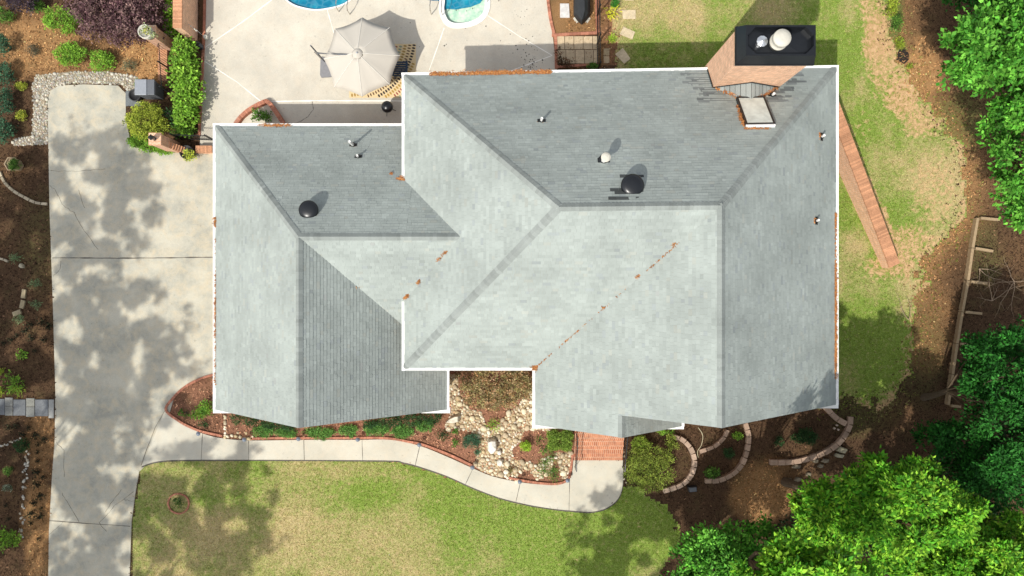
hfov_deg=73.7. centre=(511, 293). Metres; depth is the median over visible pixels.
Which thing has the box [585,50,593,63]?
flagstone
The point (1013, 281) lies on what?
fallen branch
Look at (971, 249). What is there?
timber edging
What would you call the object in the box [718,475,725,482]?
edging block
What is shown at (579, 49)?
side path
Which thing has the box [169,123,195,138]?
shrub
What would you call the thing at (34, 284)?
grass tuft
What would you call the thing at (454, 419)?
boulder
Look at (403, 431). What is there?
creeping juniper
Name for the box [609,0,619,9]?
shrub
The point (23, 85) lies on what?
plant
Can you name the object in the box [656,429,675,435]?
plant
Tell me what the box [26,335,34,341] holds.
seedling
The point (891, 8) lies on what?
shrub
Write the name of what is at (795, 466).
boulder
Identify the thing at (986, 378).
broadleaf tree
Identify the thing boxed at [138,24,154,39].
planter pot
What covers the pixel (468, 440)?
feathery shrub
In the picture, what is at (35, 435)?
seedling
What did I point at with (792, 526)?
undergrowth shrub
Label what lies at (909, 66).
plant
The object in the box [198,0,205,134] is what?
brick edging
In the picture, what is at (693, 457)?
edging block
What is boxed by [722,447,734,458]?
shrub
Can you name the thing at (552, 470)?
daylily
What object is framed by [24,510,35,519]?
seedling
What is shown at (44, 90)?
gravel
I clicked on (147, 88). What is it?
wheeled bin
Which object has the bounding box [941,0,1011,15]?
broadleaf tree
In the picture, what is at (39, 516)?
seedling
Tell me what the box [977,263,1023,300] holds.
fallen branch
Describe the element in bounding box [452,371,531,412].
bronze shrub
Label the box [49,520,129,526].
driveway joint
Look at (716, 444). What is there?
edging block
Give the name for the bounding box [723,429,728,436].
edging block
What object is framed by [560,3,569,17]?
paving slab
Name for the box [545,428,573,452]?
hedge
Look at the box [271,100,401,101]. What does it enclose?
patio joint
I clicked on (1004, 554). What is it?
broadleaf tree
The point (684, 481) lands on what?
edging block
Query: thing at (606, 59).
flagstone
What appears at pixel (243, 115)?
brick edging
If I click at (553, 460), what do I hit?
daylily
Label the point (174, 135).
iron gate
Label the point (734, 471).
edging block
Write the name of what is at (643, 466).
azalea bush
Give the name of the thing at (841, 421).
edging block
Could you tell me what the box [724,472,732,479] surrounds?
edging block
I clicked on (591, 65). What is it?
shrub
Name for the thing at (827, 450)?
edging block
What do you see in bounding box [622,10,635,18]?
stepping stone
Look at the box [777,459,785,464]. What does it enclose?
edging block
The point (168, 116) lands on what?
shrub
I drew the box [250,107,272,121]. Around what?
planter shrub
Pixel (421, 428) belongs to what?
creeping juniper
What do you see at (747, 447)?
edging block
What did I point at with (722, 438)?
edging block
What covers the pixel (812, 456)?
edging block
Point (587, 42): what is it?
flagstone
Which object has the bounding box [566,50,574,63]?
flagstone
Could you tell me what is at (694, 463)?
edging block
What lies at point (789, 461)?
edging block
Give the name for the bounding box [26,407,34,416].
stepping paver
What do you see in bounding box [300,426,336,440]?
creeping juniper
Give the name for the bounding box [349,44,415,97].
patio rug
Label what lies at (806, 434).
shrub
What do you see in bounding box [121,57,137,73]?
plant
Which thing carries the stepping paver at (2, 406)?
on the ground at (36, 216)
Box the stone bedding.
[13,72,570,479]
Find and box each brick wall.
[158,48,168,81]
[169,142,184,152]
[173,0,197,40]
[196,146,212,153]
[839,103,899,267]
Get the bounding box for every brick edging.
[164,374,222,436]
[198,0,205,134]
[234,99,285,122]
[252,436,472,465]
[509,454,573,484]
[547,0,557,68]
[552,31,596,36]
[557,63,596,67]
[595,0,599,32]
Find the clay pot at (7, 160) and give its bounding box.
[4,157,23,170]
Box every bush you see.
[0,524,22,552]
[122,99,171,140]
[623,434,679,493]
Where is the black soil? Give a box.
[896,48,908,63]
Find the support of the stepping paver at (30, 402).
on the ground at (36, 216)
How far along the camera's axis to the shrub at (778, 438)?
33.65 m
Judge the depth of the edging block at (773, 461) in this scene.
33.79 m
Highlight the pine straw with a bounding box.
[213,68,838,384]
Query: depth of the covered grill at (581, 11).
33.11 m
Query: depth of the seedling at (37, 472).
33.80 m
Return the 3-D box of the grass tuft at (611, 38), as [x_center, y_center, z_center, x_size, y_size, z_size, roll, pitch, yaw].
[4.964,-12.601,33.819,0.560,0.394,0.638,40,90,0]
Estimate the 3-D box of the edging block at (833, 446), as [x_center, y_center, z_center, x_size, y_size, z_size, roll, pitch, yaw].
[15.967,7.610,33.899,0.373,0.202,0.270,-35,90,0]
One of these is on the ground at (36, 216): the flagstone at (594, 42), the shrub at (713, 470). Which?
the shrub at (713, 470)
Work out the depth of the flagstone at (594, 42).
33.95 m
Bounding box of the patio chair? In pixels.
[392,60,407,78]
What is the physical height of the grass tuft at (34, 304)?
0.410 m
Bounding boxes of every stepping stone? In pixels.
[615,48,629,62]
[620,27,634,38]
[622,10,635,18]
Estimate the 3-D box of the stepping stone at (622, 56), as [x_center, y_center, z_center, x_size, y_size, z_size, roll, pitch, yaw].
[5.533,-11.791,33.980,0.497,0.040,0.661,-40,90,0]
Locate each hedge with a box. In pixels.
[162,0,178,37]
[164,33,206,137]
[228,413,293,431]
[362,413,441,428]
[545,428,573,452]
[631,434,652,454]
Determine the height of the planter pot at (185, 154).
0.550 m
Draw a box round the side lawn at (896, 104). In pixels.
[610,0,966,410]
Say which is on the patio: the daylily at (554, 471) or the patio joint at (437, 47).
the patio joint at (437, 47)
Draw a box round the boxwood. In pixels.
[7,158,22,170]
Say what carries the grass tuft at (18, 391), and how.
on the ground at (36, 216)
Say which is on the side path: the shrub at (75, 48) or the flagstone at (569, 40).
the flagstone at (569, 40)
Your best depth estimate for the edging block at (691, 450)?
33.79 m
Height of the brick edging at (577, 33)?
0.122 m
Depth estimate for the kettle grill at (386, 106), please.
33.10 m
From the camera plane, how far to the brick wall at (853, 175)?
33.02 m
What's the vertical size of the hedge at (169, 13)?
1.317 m
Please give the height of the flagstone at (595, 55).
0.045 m
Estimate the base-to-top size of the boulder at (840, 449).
0.290 m
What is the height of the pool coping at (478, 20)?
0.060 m
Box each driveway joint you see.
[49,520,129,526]
[62,257,212,258]
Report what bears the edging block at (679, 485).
on the ground at (36, 216)
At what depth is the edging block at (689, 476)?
33.81 m
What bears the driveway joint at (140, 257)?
on the driveway
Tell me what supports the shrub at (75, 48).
on the ground at (36, 216)
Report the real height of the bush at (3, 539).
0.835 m
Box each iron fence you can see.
[157,43,172,94]
[596,0,601,68]
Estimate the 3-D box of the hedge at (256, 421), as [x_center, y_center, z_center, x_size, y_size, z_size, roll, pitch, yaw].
[-12.285,6.354,33.620,3.323,0.804,0.797,7,90,0]
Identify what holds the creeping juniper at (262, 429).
on the ground at (36, 216)
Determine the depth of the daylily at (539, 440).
33.79 m
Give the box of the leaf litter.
[410,8,549,68]
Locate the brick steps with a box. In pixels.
[574,431,627,471]
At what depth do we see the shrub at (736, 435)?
33.72 m
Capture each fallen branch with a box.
[975,265,1016,287]
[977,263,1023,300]
[983,256,1022,314]
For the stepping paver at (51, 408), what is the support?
on the ground at (36, 216)
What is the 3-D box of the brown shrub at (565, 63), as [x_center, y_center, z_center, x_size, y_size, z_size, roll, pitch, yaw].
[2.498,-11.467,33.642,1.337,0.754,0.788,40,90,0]
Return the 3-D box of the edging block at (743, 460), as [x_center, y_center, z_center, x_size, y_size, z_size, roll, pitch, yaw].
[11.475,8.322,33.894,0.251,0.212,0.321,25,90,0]
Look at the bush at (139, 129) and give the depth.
33.09 m
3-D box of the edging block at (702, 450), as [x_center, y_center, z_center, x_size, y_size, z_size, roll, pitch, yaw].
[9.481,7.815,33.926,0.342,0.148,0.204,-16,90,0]
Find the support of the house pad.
on the ground at (36, 216)
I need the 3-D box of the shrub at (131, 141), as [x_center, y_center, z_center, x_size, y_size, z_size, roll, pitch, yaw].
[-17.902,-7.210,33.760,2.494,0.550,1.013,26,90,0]
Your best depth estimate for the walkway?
33.95 m
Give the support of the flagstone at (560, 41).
on the side path
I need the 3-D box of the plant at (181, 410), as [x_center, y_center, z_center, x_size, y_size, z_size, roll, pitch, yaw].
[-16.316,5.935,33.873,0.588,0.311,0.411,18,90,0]
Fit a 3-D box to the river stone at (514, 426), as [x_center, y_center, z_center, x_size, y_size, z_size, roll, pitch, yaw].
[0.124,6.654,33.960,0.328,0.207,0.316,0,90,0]
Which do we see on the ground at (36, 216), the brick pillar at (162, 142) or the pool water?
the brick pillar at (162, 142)
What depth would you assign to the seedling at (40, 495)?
33.81 m
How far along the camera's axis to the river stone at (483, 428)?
33.89 m
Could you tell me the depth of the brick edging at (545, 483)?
33.91 m
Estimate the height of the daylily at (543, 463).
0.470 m
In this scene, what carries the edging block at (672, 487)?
on the ground at (36, 216)
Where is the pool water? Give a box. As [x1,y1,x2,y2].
[288,0,481,9]
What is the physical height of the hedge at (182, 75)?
1.500 m
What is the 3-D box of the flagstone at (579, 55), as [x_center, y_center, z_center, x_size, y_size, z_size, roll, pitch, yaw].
[3.374,-11.763,33.977,0.440,0.045,0.679,0,90,0]
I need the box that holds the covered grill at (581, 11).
[573,0,590,24]
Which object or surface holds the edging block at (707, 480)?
on the ground at (36, 216)
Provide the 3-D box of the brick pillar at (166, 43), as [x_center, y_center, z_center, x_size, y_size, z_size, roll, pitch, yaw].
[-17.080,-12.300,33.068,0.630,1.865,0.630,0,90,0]
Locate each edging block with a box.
[12,309,21,315]
[19,300,25,308]
[21,289,26,298]
[663,486,669,493]
[669,484,676,491]
[675,482,683,488]
[679,436,685,442]
[681,477,688,485]
[684,440,691,448]
[686,472,693,480]
[688,446,694,453]
[690,453,696,460]
[690,466,695,473]
[691,460,696,466]
[699,447,706,453]
[704,478,711,482]
[706,445,713,450]
[712,440,719,447]
[712,477,718,483]
[718,435,725,442]
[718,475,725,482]
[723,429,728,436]
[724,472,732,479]
[730,468,738,475]
[735,463,743,470]
[739,457,746,464]
[742,423,749,429]
[742,450,748,457]
[744,429,750,436]
[744,443,750,450]
[745,436,750,443]
[769,459,777,464]
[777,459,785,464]
[785,459,793,464]
[792,457,801,463]
[800,456,809,462]
[808,453,816,460]
[815,450,824,457]
[822,447,831,454]
[823,408,832,414]
[828,442,838,450]
[829,412,839,420]
[834,437,844,445]
[836,418,846,425]
[840,430,848,439]
[844,424,852,432]
[846,416,853,423]
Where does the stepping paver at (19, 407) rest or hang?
on the ground at (36, 216)
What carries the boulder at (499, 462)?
on the ground at (36, 216)
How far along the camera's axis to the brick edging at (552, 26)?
33.91 m
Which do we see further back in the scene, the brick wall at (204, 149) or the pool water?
the pool water
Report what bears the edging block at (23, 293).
on the ground at (36, 216)
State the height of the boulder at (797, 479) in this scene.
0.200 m
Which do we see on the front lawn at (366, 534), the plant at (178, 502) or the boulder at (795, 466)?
the plant at (178, 502)
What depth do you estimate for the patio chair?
33.57 m
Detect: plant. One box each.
[14,81,27,90]
[15,109,26,120]
[15,348,27,360]
[24,43,40,56]
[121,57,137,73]
[139,22,157,37]
[170,498,183,508]
[177,408,187,416]
[182,148,196,160]
[435,428,450,440]
[452,438,458,447]
[604,5,621,20]
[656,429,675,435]
[893,36,905,50]
[906,63,914,68]
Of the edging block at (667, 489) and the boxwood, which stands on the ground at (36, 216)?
the edging block at (667, 489)
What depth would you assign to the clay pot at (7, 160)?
33.58 m
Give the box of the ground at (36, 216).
[0,0,1023,575]
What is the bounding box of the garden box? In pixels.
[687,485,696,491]
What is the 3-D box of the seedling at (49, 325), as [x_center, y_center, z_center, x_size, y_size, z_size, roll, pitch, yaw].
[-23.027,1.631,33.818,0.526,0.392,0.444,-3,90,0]
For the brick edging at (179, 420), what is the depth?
33.91 m
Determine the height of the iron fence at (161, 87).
1.360 m
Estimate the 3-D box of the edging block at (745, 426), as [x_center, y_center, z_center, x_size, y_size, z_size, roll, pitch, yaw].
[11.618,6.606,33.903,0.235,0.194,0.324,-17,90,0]
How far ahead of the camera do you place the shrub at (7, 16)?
33.61 m
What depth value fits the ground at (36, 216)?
34.00 m
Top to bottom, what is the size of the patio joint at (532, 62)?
0.004 m
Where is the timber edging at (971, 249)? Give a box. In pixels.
[944,217,999,407]
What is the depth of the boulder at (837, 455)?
33.81 m
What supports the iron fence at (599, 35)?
on the ground at (36, 216)
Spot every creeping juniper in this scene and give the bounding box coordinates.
[250,424,278,439]
[274,427,297,438]
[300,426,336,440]
[338,423,358,438]
[363,420,389,436]
[389,424,413,439]
[414,420,433,432]
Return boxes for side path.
[557,35,596,64]
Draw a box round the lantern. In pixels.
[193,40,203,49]
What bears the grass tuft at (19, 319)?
on the ground at (36, 216)
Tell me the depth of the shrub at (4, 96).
33.44 m
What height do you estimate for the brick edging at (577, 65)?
0.121 m
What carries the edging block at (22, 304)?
on the ground at (36, 216)
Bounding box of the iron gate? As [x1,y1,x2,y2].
[169,133,212,139]
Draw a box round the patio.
[200,0,556,145]
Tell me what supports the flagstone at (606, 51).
on the ground at (36, 216)
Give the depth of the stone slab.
33.95 m
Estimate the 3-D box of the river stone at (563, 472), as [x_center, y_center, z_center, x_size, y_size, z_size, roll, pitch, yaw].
[2.555,8.949,33.953,0.360,0.186,0.302,10,90,0]
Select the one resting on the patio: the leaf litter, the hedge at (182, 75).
the leaf litter
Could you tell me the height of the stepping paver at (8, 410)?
0.060 m
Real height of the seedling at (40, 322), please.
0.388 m
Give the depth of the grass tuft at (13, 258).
33.80 m
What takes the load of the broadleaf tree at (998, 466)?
on the ground at (36, 216)
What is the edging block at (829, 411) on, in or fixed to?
on the ground at (36, 216)
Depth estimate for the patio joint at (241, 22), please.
33.97 m
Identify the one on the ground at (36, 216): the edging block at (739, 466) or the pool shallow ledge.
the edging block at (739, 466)
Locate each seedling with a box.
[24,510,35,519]
[26,321,33,329]
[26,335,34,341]
[30,431,40,440]
[31,468,39,477]
[31,481,40,488]
[34,510,44,519]
[35,317,44,325]
[35,492,45,499]
[42,322,52,329]
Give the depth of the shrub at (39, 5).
33.59 m
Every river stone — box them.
[480,425,486,430]
[498,471,503,477]
[506,410,510,416]
[511,424,517,429]
[521,408,526,414]
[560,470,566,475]
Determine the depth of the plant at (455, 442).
33.84 m
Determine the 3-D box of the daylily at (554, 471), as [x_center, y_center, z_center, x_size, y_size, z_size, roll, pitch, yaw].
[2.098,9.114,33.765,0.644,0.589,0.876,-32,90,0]
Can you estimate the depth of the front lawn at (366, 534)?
33.99 m
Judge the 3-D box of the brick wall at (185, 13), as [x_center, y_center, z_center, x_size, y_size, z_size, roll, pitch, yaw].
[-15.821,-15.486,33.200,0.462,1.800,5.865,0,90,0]
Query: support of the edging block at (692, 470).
on the ground at (36, 216)
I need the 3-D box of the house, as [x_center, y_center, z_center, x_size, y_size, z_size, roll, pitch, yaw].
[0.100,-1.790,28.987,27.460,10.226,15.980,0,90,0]
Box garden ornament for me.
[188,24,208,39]
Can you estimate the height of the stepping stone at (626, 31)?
0.040 m
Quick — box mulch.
[0,0,1023,575]
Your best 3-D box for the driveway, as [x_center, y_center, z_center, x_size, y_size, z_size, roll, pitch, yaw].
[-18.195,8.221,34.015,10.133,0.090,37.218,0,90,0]
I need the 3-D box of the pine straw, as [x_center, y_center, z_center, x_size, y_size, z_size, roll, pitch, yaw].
[0.091,-2.752,27.968,27.503,6.217,13.875,0,90,0]
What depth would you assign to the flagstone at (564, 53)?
33.95 m
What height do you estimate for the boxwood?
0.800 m
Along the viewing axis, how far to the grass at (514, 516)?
33.97 m
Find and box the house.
[213,25,838,437]
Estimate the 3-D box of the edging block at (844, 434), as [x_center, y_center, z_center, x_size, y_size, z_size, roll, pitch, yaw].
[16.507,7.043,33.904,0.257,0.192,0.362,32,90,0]
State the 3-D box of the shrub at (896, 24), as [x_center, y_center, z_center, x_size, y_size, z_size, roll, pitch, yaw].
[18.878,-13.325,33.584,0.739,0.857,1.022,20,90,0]
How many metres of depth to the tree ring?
33.92 m
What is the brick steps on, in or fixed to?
on the ground at (36, 216)
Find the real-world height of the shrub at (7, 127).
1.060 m
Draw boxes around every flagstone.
[557,36,563,48]
[557,50,565,63]
[565,36,573,48]
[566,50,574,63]
[574,36,582,48]
[575,50,583,63]
[583,36,591,48]
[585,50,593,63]
[593,36,596,48]
[594,50,596,62]
[604,48,608,55]
[604,56,608,62]
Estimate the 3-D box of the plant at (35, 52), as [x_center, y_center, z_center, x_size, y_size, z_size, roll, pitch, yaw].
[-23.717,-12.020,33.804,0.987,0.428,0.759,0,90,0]
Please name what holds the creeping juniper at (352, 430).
on the ground at (36, 216)
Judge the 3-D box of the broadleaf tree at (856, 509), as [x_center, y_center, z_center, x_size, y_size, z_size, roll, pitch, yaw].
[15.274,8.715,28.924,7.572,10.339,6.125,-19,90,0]
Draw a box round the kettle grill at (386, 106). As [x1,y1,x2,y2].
[381,101,395,112]
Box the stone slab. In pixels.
[126,91,138,105]
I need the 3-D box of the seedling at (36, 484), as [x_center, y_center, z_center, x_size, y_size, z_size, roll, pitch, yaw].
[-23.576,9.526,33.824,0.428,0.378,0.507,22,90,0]
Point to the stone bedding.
(452, 393)
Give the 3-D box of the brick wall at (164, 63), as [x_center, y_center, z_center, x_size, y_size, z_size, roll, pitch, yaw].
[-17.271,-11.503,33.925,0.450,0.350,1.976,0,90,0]
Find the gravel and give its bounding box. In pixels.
[0,70,625,537]
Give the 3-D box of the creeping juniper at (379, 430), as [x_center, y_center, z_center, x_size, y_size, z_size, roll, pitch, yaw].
[-6.713,6.712,33.852,1.437,0.354,0.816,0,90,0]
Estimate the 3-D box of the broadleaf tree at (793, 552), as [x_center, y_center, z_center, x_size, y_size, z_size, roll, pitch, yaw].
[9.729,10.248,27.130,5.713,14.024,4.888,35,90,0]
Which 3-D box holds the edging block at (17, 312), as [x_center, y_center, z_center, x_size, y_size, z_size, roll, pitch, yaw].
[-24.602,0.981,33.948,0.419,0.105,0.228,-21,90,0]
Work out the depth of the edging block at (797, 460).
33.79 m
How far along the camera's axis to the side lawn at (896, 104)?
33.99 m
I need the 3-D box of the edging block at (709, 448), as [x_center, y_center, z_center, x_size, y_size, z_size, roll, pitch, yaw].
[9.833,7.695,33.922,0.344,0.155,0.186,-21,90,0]
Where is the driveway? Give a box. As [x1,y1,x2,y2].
[48,84,212,575]
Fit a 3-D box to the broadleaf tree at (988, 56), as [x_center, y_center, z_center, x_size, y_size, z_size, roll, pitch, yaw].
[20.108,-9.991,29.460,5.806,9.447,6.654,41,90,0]
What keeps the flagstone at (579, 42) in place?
on the side path
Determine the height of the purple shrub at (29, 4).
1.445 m
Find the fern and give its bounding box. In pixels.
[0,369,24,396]
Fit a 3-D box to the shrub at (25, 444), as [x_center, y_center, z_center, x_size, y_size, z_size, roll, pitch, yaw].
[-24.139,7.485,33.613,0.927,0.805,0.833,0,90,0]
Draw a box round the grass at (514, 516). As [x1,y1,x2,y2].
[130,0,987,575]
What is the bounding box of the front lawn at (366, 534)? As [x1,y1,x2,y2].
[133,460,679,575]
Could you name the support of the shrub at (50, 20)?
on the ground at (36, 216)
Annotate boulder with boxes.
[446,415,458,422]
[488,438,496,453]
[497,458,502,465]
[791,464,800,468]
[793,477,801,481]
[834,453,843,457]
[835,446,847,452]
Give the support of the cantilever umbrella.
on the patio
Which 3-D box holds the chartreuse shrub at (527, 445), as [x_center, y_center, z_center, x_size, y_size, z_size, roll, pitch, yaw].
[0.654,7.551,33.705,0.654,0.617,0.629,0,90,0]
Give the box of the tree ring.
[167,493,189,513]
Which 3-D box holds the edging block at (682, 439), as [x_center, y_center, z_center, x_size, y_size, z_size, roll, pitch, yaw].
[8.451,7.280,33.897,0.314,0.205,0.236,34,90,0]
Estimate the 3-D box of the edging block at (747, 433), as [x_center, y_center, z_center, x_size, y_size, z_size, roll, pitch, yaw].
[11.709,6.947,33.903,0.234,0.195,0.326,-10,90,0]
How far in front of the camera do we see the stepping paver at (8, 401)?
33.94 m
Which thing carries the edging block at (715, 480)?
on the ground at (36, 216)
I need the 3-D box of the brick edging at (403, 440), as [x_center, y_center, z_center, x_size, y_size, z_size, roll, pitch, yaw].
[-7.385,7.484,33.969,11.030,0.122,0.948,7,90,0]
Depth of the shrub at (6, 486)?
33.75 m
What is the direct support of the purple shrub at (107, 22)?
on the ground at (36, 216)
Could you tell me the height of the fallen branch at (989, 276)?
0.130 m
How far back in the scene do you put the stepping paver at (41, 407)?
33.94 m
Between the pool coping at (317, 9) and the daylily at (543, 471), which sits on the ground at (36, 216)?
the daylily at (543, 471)
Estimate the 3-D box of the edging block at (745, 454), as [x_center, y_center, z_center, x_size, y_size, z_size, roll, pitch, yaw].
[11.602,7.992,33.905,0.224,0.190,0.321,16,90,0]
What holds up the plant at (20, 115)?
on the ground at (36, 216)
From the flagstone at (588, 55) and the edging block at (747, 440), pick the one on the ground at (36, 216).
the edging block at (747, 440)
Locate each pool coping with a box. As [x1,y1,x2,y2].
[286,0,350,10]
[439,0,489,28]
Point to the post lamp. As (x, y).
(151, 137)
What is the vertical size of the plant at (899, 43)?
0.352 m
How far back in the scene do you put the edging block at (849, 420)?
33.81 m
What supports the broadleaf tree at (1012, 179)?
on the ground at (36, 216)
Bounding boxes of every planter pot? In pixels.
[128,89,142,101]
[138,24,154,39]
[179,145,195,158]
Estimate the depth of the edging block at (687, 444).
33.80 m
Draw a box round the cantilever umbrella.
[310,17,399,96]
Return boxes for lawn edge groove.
[142,460,623,512]
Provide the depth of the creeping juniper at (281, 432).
33.84 m
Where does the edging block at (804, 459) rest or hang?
on the ground at (36, 216)
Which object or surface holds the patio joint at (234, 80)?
on the patio
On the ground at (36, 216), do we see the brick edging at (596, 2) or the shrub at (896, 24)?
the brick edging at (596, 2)
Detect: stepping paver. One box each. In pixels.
[0,399,4,414]
[5,397,12,405]
[5,406,12,415]
[13,399,25,415]
[26,398,34,406]
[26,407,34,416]
[35,399,48,415]
[49,399,53,417]
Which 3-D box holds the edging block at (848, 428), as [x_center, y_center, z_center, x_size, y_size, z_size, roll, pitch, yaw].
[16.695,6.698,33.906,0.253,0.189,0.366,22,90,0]
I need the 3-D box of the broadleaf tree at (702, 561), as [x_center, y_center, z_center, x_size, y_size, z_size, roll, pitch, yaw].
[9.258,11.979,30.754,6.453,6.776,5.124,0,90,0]
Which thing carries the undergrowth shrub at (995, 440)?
on the ground at (36, 216)
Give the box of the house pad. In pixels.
[557,65,616,69]
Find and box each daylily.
[535,436,545,445]
[536,458,547,471]
[538,465,550,477]
[543,451,556,464]
[547,464,560,476]
[548,469,557,484]
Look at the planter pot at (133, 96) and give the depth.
33.66 m
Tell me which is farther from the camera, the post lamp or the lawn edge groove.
the lawn edge groove
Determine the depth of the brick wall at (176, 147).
33.19 m
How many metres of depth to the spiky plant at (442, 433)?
33.74 m
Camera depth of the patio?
33.97 m
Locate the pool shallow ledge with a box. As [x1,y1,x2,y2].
[444,0,484,22]
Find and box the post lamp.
[148,134,155,140]
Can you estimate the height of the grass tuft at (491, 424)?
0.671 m
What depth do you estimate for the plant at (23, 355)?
33.83 m
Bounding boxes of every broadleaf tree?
[660,511,785,575]
[729,526,886,575]
[781,444,993,575]
[866,506,1023,575]
[909,415,1023,518]
[920,314,1023,456]
[936,0,1023,129]
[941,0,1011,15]
[975,104,1023,233]
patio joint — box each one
[204,61,259,100]
[206,0,271,46]
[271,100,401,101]
[429,28,443,69]
[487,15,550,54]
[513,55,551,69]
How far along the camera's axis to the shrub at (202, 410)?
33.52 m
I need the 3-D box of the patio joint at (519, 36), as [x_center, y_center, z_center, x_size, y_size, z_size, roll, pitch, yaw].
[0.370,-12.803,33.968,3.818,0.004,0.072,32,90,0]
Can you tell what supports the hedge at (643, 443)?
on the ground at (36, 216)
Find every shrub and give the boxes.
[0,6,17,24]
[0,33,14,57]
[0,60,15,85]
[0,85,15,115]
[0,117,17,144]
[1,466,12,476]
[1,484,12,491]
[4,0,38,15]
[12,437,30,452]
[31,0,44,12]
[41,3,82,35]
[51,39,88,67]
[61,0,172,50]
[88,49,115,72]
[126,134,174,155]
[162,106,173,131]
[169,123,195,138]
[188,398,212,419]
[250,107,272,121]
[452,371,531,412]
[461,434,480,450]
[519,440,531,451]
[554,46,574,68]
[586,61,600,68]
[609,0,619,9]
[703,465,720,479]
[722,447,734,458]
[731,429,743,440]
[773,434,784,447]
[774,513,888,575]
[789,427,820,445]
[881,0,899,17]
[888,13,905,32]
[921,402,1023,528]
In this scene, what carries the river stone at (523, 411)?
on the stone bedding
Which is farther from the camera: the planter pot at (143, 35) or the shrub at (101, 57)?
the shrub at (101, 57)
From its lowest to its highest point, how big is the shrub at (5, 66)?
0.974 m
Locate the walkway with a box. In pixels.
[142,412,622,511]
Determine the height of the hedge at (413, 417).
0.778 m
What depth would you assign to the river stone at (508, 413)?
33.90 m
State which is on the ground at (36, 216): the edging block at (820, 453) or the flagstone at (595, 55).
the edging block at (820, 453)
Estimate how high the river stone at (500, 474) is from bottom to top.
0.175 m
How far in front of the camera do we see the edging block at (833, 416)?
33.80 m
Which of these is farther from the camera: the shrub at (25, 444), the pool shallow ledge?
the pool shallow ledge
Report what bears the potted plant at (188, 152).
in the planter pot at (185, 154)
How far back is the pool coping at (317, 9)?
33.95 m
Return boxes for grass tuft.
[9,253,22,263]
[9,387,25,397]
[12,313,23,324]
[27,278,40,289]
[28,299,42,309]
[484,418,499,435]
[606,32,617,43]
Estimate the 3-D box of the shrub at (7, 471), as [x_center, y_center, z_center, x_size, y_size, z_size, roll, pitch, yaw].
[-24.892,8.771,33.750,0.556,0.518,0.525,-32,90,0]
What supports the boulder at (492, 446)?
on the ground at (36, 216)
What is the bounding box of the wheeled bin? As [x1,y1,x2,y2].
[135,79,163,98]
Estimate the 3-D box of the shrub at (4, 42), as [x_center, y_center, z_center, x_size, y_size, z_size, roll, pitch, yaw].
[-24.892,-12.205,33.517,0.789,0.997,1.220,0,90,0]
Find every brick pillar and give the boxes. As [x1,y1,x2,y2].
[142,25,173,51]
[149,133,179,152]

